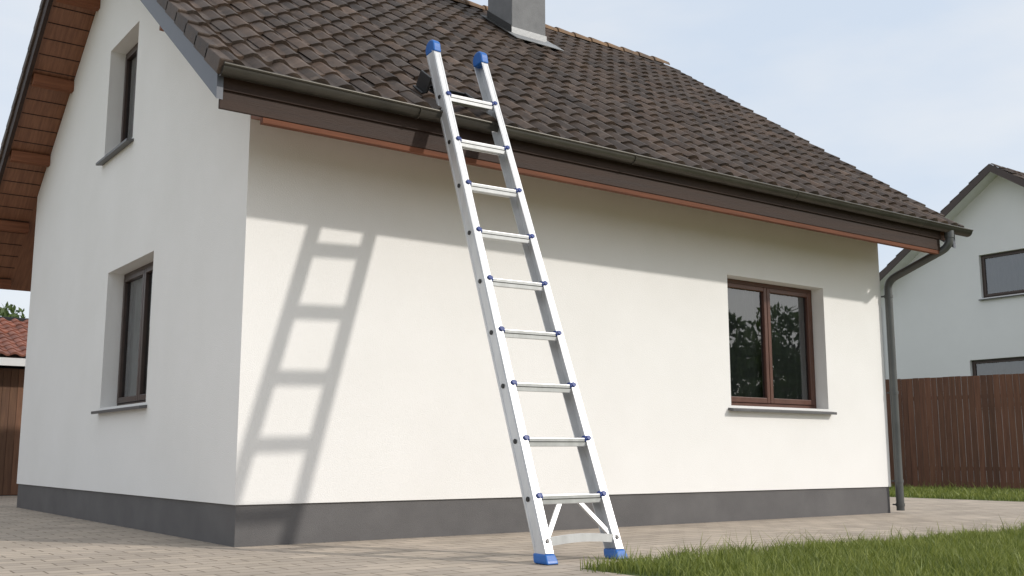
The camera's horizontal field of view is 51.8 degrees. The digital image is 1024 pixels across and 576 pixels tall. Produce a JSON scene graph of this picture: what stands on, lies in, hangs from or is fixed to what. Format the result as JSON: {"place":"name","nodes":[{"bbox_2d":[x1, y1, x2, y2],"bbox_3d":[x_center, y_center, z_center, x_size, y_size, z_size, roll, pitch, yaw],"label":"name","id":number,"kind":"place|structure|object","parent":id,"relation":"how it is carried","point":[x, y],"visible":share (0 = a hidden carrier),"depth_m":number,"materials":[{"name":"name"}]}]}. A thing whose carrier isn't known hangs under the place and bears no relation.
{"place":"outdoors","nodes":[
{"label":"outdoors","id":0,"kind":"place"},
{"bbox_2d":[413,70,473,98],"bbox_3d":[-0.631,-1.988,10.497,0.675,0.280,0.297,7,-11,-35],"label":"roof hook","id":1,"kind":"object","parent":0,"point":[424,84],"visible":0.59,"depth_m":10.35,"materials":[{"name":"black metal"}]},
{"bbox_2d":[0,495,1023,575],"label":"pavement","id":2,"kind":"structure","parent":0,"point":[34,543],"depth_m":9.39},
{"bbox_2d":[0,316,28,495],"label":"wooden shed","id":3,"kind":"structure","parent":2,"relation":"on","point":[13,337],"depth_m":21.63,"materials":[{"name":"brown wood"}]},
{"bbox_2d":[17,484,889,546],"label":"plinth","id":4,"kind":"structure","parent":2,"relation":"on","point":[254,525],"depth_m":11.10,"materials":[{"name":"grey paint"}]},
{"bbox_2d":[17,0,890,504],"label":"walls","id":5,"kind":"structure","parent":4,"relation":"on","point":[317,334],"depth_m":11.64,"materials":[{"name":"paint"}]},
{"bbox_2d":[96,138,133,165],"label":"sill","id":6,"kind":"structure","parent":5,"relation":"attached to","point":[117,149],"depth_m":13.47,"materials":[{"name":"metal"}]},
{"bbox_2d":[91,405,146,413],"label":"sill","id":7,"kind":"structure","parent":5,"relation":"attached to","point":[120,409],"depth_m":12.14,"materials":[{"name":"metal"}]},
{"bbox_2d":[117,274,130,405],"bbox_3d":[-4.934,0.672,13.393,0.070,1.710,0.055,7,-11,-35],"label":"frame","id":8,"kind":"object","parent":5,"relation":"attached to","point":[127,332],"visible":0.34,"depth_m":13.41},
{"bbox_2d":[118,400,145,405],"bbox_3d":[-4.409,1.376,12.550,0.069,0.055,1.730,7,-11,-35],"label":"frame bottom","id":9,"kind":"object","parent":5,"relation":"on","point":[132,403],"visible":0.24,"depth_m":12.76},
{"bbox_2d":[117,278,129,403],"bbox_3d":[-4.914,0.663,13.332,0.070,1.592,0.060,7,-11,-35],"label":"sash","id":10,"kind":"object","parent":9,"relation":"on","point":[123,341],"visible":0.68,"depth_m":13.31,"materials":[{"name":"brown wood"}]},
{"bbox_2d":[118,395,136,402],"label":"sash","id":11,"kind":"object","parent":9,"relation":"on","point":[128,399],"visible":0.74,"depth_m":12.85,"materials":[{"name":"brown wood"}]},
{"bbox_2d":[136,269,144,400],"bbox_3d":[-4.445,0.561,12.695,0.070,1.592,0.060,7,-11,-35],"label":"sash","id":12,"kind":"object","parent":9,"relation":"on","point":[140,335],"visible":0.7,"depth_m":12.67,"materials":[{"name":"brown wood"}]},
{"bbox_2d":[139,394,145,400],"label":"sash","id":13,"kind":"object","parent":9,"relation":"on","point":[142,397],"visible":0.38,"depth_m":12.38,"materials":[{"name":"brown wood"}]},
{"bbox_2d":[138,268,151,400],"bbox_3d":[-4.405,0.553,12.641,0.070,1.592,0.060,7,-11,-35],"label":"sash","id":14,"kind":"object","parent":9,"relation":"on","point":[144,334],"visible":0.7,"depth_m":12.62,"materials":[{"name":"brown wood"}]},
{"bbox_2d":[129,57,135,137],"bbox_3d":[-4.824,-2.523,13.899,0.044,1.500,1.270,7,-11,-35],"label":"window pane","id":15,"kind":"structure","parent":5,"relation":"hanging from","point":[132,100],"depth_m":14.39,"materials":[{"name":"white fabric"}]},
{"bbox_2d":[126,262,152,276],"bbox_3d":[-4.409,-0.258,12.810,0.069,0.055,1.730,7,-11,-35],"label":"window frame","id":16,"kind":"structure","parent":5,"relation":"attached to","point":[139,269],"depth_m":13.01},
{"bbox_2d":[146,266,152,272],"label":"sash","id":17,"kind":"object","parent":16,"relation":"attached to","point":[149,270],"visible":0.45,"depth_m":12.62,"materials":[{"name":"brown wood"}]},
{"bbox_2d":[127,273,152,396],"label":"window panes","id":18,"kind":"object","parent":5,"relation":"hanging from","point":[134,341],"visible":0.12,"depth_m":13.28,"materials":[{"name":"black glass"}]},
{"bbox_2d":[0,0,944,291],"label":"roof deck","id":19,"kind":"structure","parent":5,"relation":"on","point":[16,270],"depth_m":16.36,"materials":[{"name":"brown wood"}]},
{"bbox_2d":[0,279,10,289],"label":"purlin","id":20,"kind":"object","parent":19,"relation":"attached to","point":[5,284],"visible":1,"depth_m":18.40,"materials":[{"name":"brown wood"}]},
{"bbox_2d":[0,220,28,233],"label":"purlin","id":21,"kind":"object","parent":19,"relation":"attached to","point":[13,226],"visible":1,"depth_m":17.53,"materials":[{"name":"brown wood"}]},
{"bbox_2d":[0,0,45,160],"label":"verge tiles","id":22,"kind":"object","parent":19,"relation":"attached to","point":[30,46],"visible":0.46,"depth_m":15.80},
{"bbox_2d":[6,167,44,172],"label":"soffit batten","id":23,"kind":"object","parent":19,"relation":"attached to","point":[26,170],"visible":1,"depth_m":16.90,"materials":[{"name":"brown wood"}]},
{"bbox_2d":[0,0,52,184],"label":"barge board","id":24,"kind":"object","parent":19,"relation":"attached to","point":[28,74],"visible":1,"depth_m":15.73,"materials":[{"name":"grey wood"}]},
{"bbox_2d":[10,150,50,166],"bbox_3d":[-7.628,-2.047,16.685,0.570,0.160,0.140,7,-11,-35],"label":"purlin","id":25,"kind":"object","parent":19,"relation":"attached to","point":[22,157],"visible":1,"depth_m":16.63,"materials":[{"name":"brown wood"}]},
{"bbox_2d":[14,140,52,146],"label":"soffit batten","id":26,"kind":"object","parent":19,"relation":"attached to","point":[33,143],"visible":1,"depth_m":16.57,"materials":[{"name":"brown wood"}]},
{"bbox_2d":[18,126,56,133],"bbox_3d":[-7.385,-2.461,16.410,0.568,0.010,0.012,7,-11,-35],"label":"soffit batten","id":27,"kind":"object","parent":19,"relation":"attached to","point":[36,129],"visible":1,"depth_m":16.39,"materials":[{"name":"brown wood"}]},
{"bbox_2d":[22,112,61,119],"bbox_3d":[-7.249,-2.651,16.250,0.568,0.010,0.012,7,-11,-35],"label":"soffit batten","id":28,"kind":"object","parent":19,"relation":"attached to","point":[42,116],"visible":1,"depth_m":16.25,"materials":[{"name":"brown wood"}]},
{"bbox_2d":[26,98,65,105],"bbox_3d":[-7.112,-2.841,16.091,0.568,0.010,0.012,7,-11,-35],"label":"soffit batten","id":29,"kind":"object","parent":19,"relation":"attached to","point":[45,101],"visible":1,"depth_m":16.07,"materials":[{"name":"brown wood"}]},
{"bbox_2d":[31,73,73,93],"bbox_3d":[-6.893,-3.070,15.824,0.570,0.160,0.140,7,-11,-35],"label":"purlin","id":30,"kind":"object","parent":19,"relation":"attached to","point":[52,83],"visible":1,"depth_m":15.76,"materials":[{"name":"brown wood"}]},
{"bbox_2d":[36,69,74,76],"bbox_3d":[-6.840,-3.220,15.771,0.568,0.010,0.012,7,-11,-35],"label":"soffit batten","id":31,"kind":"object","parent":19,"relation":"attached to","point":[56,73],"visible":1,"depth_m":15.78,"materials":[{"name":"brown wood"}]},
{"bbox_2d":[39,53,78,61],"bbox_3d":[-6.703,-3.410,15.612,0.568,0.010,0.012,7,-11,-35],"label":"soffit batten","id":32,"kind":"object","parent":19,"relation":"attached to","point":[59,57],"visible":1,"depth_m":15.61,"materials":[{"name":"brown wood"}]},
{"bbox_2d":[43,38,84,46],"bbox_3d":[-6.567,-3.600,15.452,0.568,0.010,0.012,7,-11,-35],"label":"soffit batten","id":33,"kind":"object","parent":19,"relation":"attached to","point":[64,42],"visible":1,"depth_m":15.44,"materials":[{"name":"brown wood"}]},
{"bbox_2d":[48,22,88,31],"bbox_3d":[-6.431,-3.790,15.292,0.568,0.010,0.012,7,-11,-35],"label":"soffit batten","id":34,"kind":"object","parent":19,"relation":"attached to","point":[68,26],"visible":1,"depth_m":15.28,"materials":[{"name":"brown wood"}]},
{"bbox_2d":[53,6,93,15],"bbox_3d":[-6.294,-3.980,15.133,0.568,0.010,0.012,7,-11,-35],"label":"soffit batten","id":35,"kind":"object","parent":19,"relation":"attached to","point":[73,10],"visible":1,"depth_m":15.12,"materials":[{"name":"brown wood"}]},
{"bbox_2d":[56,0,100,10],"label":"purlin","id":36,"kind":"object","parent":19,"relation":"attached to","point":[93,5],"visible":1,"depth_m":14.96,"materials":[{"name":"brown wood"}]},
{"bbox_2d":[140,0,223,99],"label":"barge board","id":37,"kind":"object","parent":19,"relation":"attached to","point":[211,78],"visible":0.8,"depth_m":9.54,"materials":[{"name":"paint"}]},
{"bbox_2d":[157,0,232,73],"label":"verge tiles","id":38,"kind":"object","parent":19,"relation":"attached to","point":[196,35],"visible":1,"depth_m":9.34,"materials":[{"name":"brown tile"}]},
{"bbox_2d":[251,115,261,119],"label":"eave soffit","id":39,"kind":"structure","parent":19,"relation":"attached to","point":[255,117],"depth_m":9.81,"materials":[{"name":"brown wood"}]},
{"bbox_2d":[480,0,563,50],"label":"chimney","id":40,"kind":"object","parent":19,"relation":"on","point":[523,19],"visible":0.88,"depth_m":16.53,"materials":[{"name":"metal"}]},
{"bbox_2d":[450,0,669,64],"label":"ridge caps","id":41,"kind":"object","parent":19,"relation":"on","point":[557,29],"visible":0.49,"depth_m":19.19,"materials":[{"name":"tile"}]},
{"bbox_2d":[178,0,957,225],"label":"roof tiles","id":42,"kind":"object","parent":19,"relation":"on","point":[732,130],"visible":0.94,"depth_m":13.17,"materials":[{"name":"brown tile"}]},
{"bbox_2d":[218,90,939,250],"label":"fascia","id":43,"kind":"structure","parent":19,"relation":"attached to","point":[260,107],"depth_m":10.97,"materials":[{"name":"brown wood"}]},
{"bbox_2d":[223,77,940,238],"bbox_3d":[1.821,-1.273,11.922,10.550,0.190,0.021,7,-11,-35],"label":"fascia upper strip","id":44,"kind":"object","parent":43,"relation":"attached to","point":[294,98],"visible":0.56,"depth_m":10.92,"materials":[{"name":"brown wood"}]},
{"bbox_2d":[260,117,938,254],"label":"fascia lower trim","id":45,"kind":"structure","parent":43,"relation":"attached to","point":[391,146],"depth_m":11.08,"materials":[{"name":"brown wood"}]},
{"bbox_2d":[218,64,972,236],"bbox_3d":[2.083,-1.291,12.007,11.150,0.078,0.156,7,-11,-35],"label":"gutter","id":46,"kind":"object","parent":19,"relation":"attached to","point":[314,90],"visible":1,"depth_m":10.79,"materials":[{"name":"metal"}]},
{"bbox_2d":[224,61,972,230],"bbox_3d":[2.129,-1.345,11.952,11.150,0.028,0.028,7,-11,-35],"label":"gutter rim","id":47,"kind":"object","parent":46,"relation":"attached to","point":[466,117],"visible":1,"depth_m":10.75,"materials":[{"name":"brown metal"}]},
{"bbox_2d":[944,230,953,238],"bbox_3d":[6.205,-0.759,14.956,0.132,0.100,0.132,7,-11,-35],"label":"downpipe funnel","id":48,"kind":"object","parent":46,"relation":"attached to","point":[949,234],"visible":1,"depth_m":14.90,"materials":[{"name":"grey metal"}]},
{"bbox_2d":[674,68,963,227],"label":"verge tiles","id":49,"kind":"object","parent":19,"relation":"on","point":[940,214],"visible":0.22,"depth_m":17.20,"materials":[{"name":"brown tile"}]},
{"bbox_2d":[941,235,955,247],"bbox_3d":[4.665,-2.425,17.775,0.055,4.492,5.750,7,-11,-35],"label":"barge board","id":50,"kind":"object","parent":19,"relation":"attached to","point":[953,245],"visible":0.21,"depth_m":15.14,"materials":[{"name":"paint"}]},
{"bbox_2d":[727,288,807,404],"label":"window panes","id":51,"kind":"object","parent":5,"relation":"hanging from","point":[788,349],"visible":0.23,"depth_m":14.27,"materials":[{"name":"glass"}]},
{"bbox_2d":[727,278,808,293],"bbox_3d":[3.401,-0.027,14.259,1.820,0.055,0.069,7,-11,-35],"label":"window frame","id":52,"kind":"structure","parent":5,"relation":"attached to","point":[749,283],"depth_m":14.26,"materials":[{"name":"brown wood"}]},
{"bbox_2d":[731,402,813,408],"bbox_3d":[3.401,1.568,14.005,1.820,0.055,0.069,7,-11,-35],"label":"frame bottom","id":53,"kind":"object","parent":5,"relation":"on","point":[771,405],"visible":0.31,"depth_m":14.00,"materials":[{"name":"brown wood"}]},
{"bbox_2d":[731,396,766,402],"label":"sash","id":54,"kind":"object","parent":53,"relation":"on","point":[748,399],"visible":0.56,"depth_m":13.73,"materials":[{"name":"brown wood"}]},
{"bbox_2d":[760,287,770,403],"bbox_3d":[3.385,0.764,14.096,0.060,1.552,0.070,7,-11,-35],"label":"sash","id":55,"kind":"object","parent":53,"relation":"on","point":[765,350],"visible":1,"depth_m":14.07,"materials":[{"name":"brown wood"}]},
{"bbox_2d":[766,288,773,403],"bbox_3d":[3.440,0.771,14.135,0.060,1.552,0.070,7,-11,-35],"label":"sash","id":56,"kind":"object","parent":53,"relation":"on","point":[770,346],"visible":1,"depth_m":14.10,"materials":[{"name":"brown wood"}]},
{"bbox_2d":[769,288,806,297],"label":"sash","id":57,"kind":"object","parent":56,"relation":"attached to","point":[788,293],"visible":1,"depth_m":14.47,"materials":[{"name":"brown wood"}]},
{"bbox_2d":[773,398,811,404],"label":"sash","id":58,"kind":"object","parent":53,"relation":"on","point":[792,401],"visible":1,"depth_m":14.24,"materials":[{"name":"brown wood"}]},
{"bbox_2d":[803,294,814,404],"bbox_3d":[4.121,0.849,14.624,0.060,1.552,0.070,7,-11,-35],"label":"sash","id":59,"kind":"object","parent":53,"relation":"on","point":[809,358],"visible":1,"depth_m":14.60,"materials":[{"name":"brown wood"}]},
{"bbox_2d":[728,408,836,414],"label":"sill","id":60,"kind":"structure","parent":5,"relation":"attached to","point":[780,411],"depth_m":13.67,"materials":[{"name":"metal"}]},
{"bbox_2d":[809,290,815,408],"bbox_3d":[4.159,0.857,14.676,0.055,1.670,0.070,7,-11,-35],"label":"frame","id":61,"kind":"object","parent":5,"relation":"attached to","point":[812,351],"visible":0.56,"depth_m":14.65,"materials":[{"name":"brown wood"}]},
{"bbox_3d":[-4.894,-1.797,13.731,0.069,0.055,1.160,7,-11,-35],"label":"frame bottom","id":62,"kind":"object","parent":5,"relation":"on","visible":0},
{"bbox_2d":[121,56,131,141],"bbox_3d":[-5.231,-2.458,14.272,0.070,1.412,0.060,7,-11,-35],"label":"sash","id":63,"kind":"object","parent":62,"relation":"on","point":[125,110],"visible":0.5,"depth_m":14.26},
{"bbox_2d":[132,45,137,136],"bbox_3d":[-4.930,-2.523,13.863,0.070,1.412,0.060,7,-11,-35],"label":"sash","id":64,"kind":"object","parent":62,"relation":"on","point":[134,91],"visible":0.14,"depth_m":13.85,"materials":[{"name":"brown wood"}]},
{"bbox_2d":[127,46,136,60],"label":"sash","id":65,"kind":"object","parent":64,"relation":"attached to","point":[131,55],"visible":0.74,"depth_m":14.17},
{"label":"glass","id":66,"kind":"object","parent":5,"relation":"attached to","visible":0},
{"bbox_2d":[727,283,762,291],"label":"sash","id":67,"kind":"object","parent":66,"relation":"attached to","point":[744,287],"visible":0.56,"depth_m":13.97,"materials":[{"name":"brown wood"}]},
{"label":"glass","id":68,"kind":"object","parent":5,"relation":"attached to","visible":0},
{"bbox_2d":[125,270,142,282],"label":"sash","id":69,"kind":"object","parent":68,"relation":"attached to","point":[134,277],"visible":0.81,"depth_m":13.12,"materials":[{"name":"brown wood"}]},
{"bbox_2d":[426,40,627,565],"bbox_3d":[-0.039,-0.170,9.275,0.884,4.848,2.230,7,-11,-35],"label":"aluminium ladder","id":70,"kind":"object","parent":2,"relation":"on","point":[522,442],"visible":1,"depth_m":8.98,"materials":[{"name":"metal"}]},
{"bbox_2d":[884,237,952,510],"bbox_3d":[5.849,1.173,14.927,0.111,3.905,1.012,11,-15,-51],"label":"downpipe","id":71,"kind":"object","parent":2,"relation":"on","point":[946,246],"visible":1,"depth_m":15.11,"materials":[{"name":"metal"}]},
{"bbox_2d":[0,0,1023,317],"label":"sky","id":72,"kind":"structure","parent":0,"point":[920,97],"materials":[{"name":"blue"}]},
{"bbox_2d":[580,481,1023,575],"bbox_3d":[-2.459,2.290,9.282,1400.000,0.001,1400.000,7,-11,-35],"label":"ground","id":73,"kind":"structure","parent":0,"point":[633,574],"depth_m":7.52,"materials":[{"name":"green plant"}]},
{"bbox_2d":[0,301,24,317],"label":"leafy tree","id":74,"kind":"object","parent":73,"relation":"on","point":[4,312],"visible":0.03,"depth_m":35.22,"materials":[{"name":"green plant"}]},
{"bbox_2d":[880,176,1023,482],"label":"walls","id":75,"kind":"structure","parent":73,"relation":"on","point":[947,323],"depth_m":34.07,"materials":[{"name":"white paint"}]},
{"bbox_2d":[880,169,1022,290],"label":"roof deck","id":76,"kind":"structure","parent":75,"relation":"on","point":[966,201],"depth_m":34.19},
{"bbox_2d":[879,164,989,280],"bbox_3d":[13.405,-1.533,35.025,0.049,4.100,5.500,7,-11,-35],"label":"barge board","id":77,"kind":"object","parent":76,"relation":"attached to","point":[945,211],"visible":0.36,"depth_m":34.04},
{"bbox_2d":[879,166,995,272],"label":"roof tiles","id":78,"kind":"object","parent":76,"relation":"attached to","point":[944,207],"visible":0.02,"depth_m":34.08,"materials":[{"name":"brown tile"}]},
{"bbox_2d":[989,164,1023,186],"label":"barge board","id":79,"kind":"object","parent":76,"relation":"attached to","point":[1006,175],"visible":1,"depth_m":32.62,"materials":[{"name":"wood"}]},
{"bbox_2d":[991,163,1023,178],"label":"roof tiles","id":80,"kind":"object","parent":76,"relation":"attached to","point":[1017,173],"visible":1,"depth_m":32.83,"materials":[{"name":"tile"}]},
{"bbox_2d":[981,256,984,297],"bbox_3d":[15.099,-0.347,33.733,0.070,1.390,0.055,7,-11,-35],"label":"frame","id":81,"kind":"object","parent":75,"relation":"attached to","point":[982,277],"visible":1,"depth_m":33.72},
{"bbox_2d":[973,357,1023,361],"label":"window frame","id":82,"kind":"structure","parent":75,"relation":"attached to","point":[998,359],"depth_m":33.03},
{"bbox_2d":[976,361,1023,402],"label":"window panes","id":83,"kind":"object","parent":75,"relation":"hanging from","point":[1013,367],"visible":0.32,"depth_m":33.09,"materials":[{"name":"glass"}]},
{"bbox_2d":[979,294,1023,300],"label":"sill","id":84,"kind":"structure","parent":75,"relation":"attached to","point":[1001,297],"depth_m":32.92,"materials":[{"name":"metal"}]},
{"bbox_2d":[982,249,1023,256],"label":"window frame","id":85,"kind":"structure","parent":75,"relation":"attached to","point":[1003,253],"depth_m":33.23,"materials":[{"name":"brown wood"}]},
{"bbox_2d":[985,253,1023,293],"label":"window panes","id":86,"kind":"object","parent":75,"relation":"hanging from","point":[1004,273],"visible":0.94,"depth_m":33.25,"materials":[{"name":"glass"}]},
{"bbox_2d":[985,292,1023,297],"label":"frame bottom","id":87,"kind":"object","parent":75,"relation":"on","point":[1004,294],"visible":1,"depth_m":33.09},
{"bbox_2d":[982,257,987,296],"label":"sash","id":88,"kind":"object","parent":87,"relation":"on","point":[985,277],"visible":1,"depth_m":33.65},
{"bbox_2d":[987,289,1023,295],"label":"sash","id":89,"kind":"object","parent":87,"relation":"on","point":[1007,292],"visible":1,"depth_m":33.01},
{"bbox_3d":[15.363,3.672,32.725,0.069,0.055,1.940,7,-11,-35],"label":"frame bottom","id":90,"kind":"object","parent":75,"relation":"on","visible":0},
{"bbox_2d":[973,362,976,375],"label":"sash","id":91,"kind":"object","parent":90,"relation":"on","point":[975,371],"visible":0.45,"depth_m":33.63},
{"bbox_2d":[885,373,1023,488],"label":"wooden fence","id":92,"kind":"object","parent":73,"relation":"on","point":[923,400],"visible":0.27,"depth_m":25.23,"materials":[{"name":"brown wood"}]},
{"bbox_2d":[889,482,1023,501],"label":"lawn grass","id":93,"kind":"structure","parent":0,"point":[987,493],"depth_m":21.18,"materials":[{"name":"green plant"}]},
{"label":"sash","id":94,"kind":"object","parent":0,"visible":0},
{"bbox_2d":[984,251,1023,258],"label":"sash","id":95,"kind":"object","parent":94,"relation":"attached to","point":[1006,254],"visible":1,"depth_m":33.18,"materials":[{"name":"brown wood"}]},
{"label":"sash","id":96,"kind":"object","parent":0,"visible":0},
{"bbox_2d":[975,358,1023,363],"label":"sash","id":97,"kind":"object","parent":96,"relation":"attached to","point":[1010,360],"visible":1,"depth_m":32.99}
]}

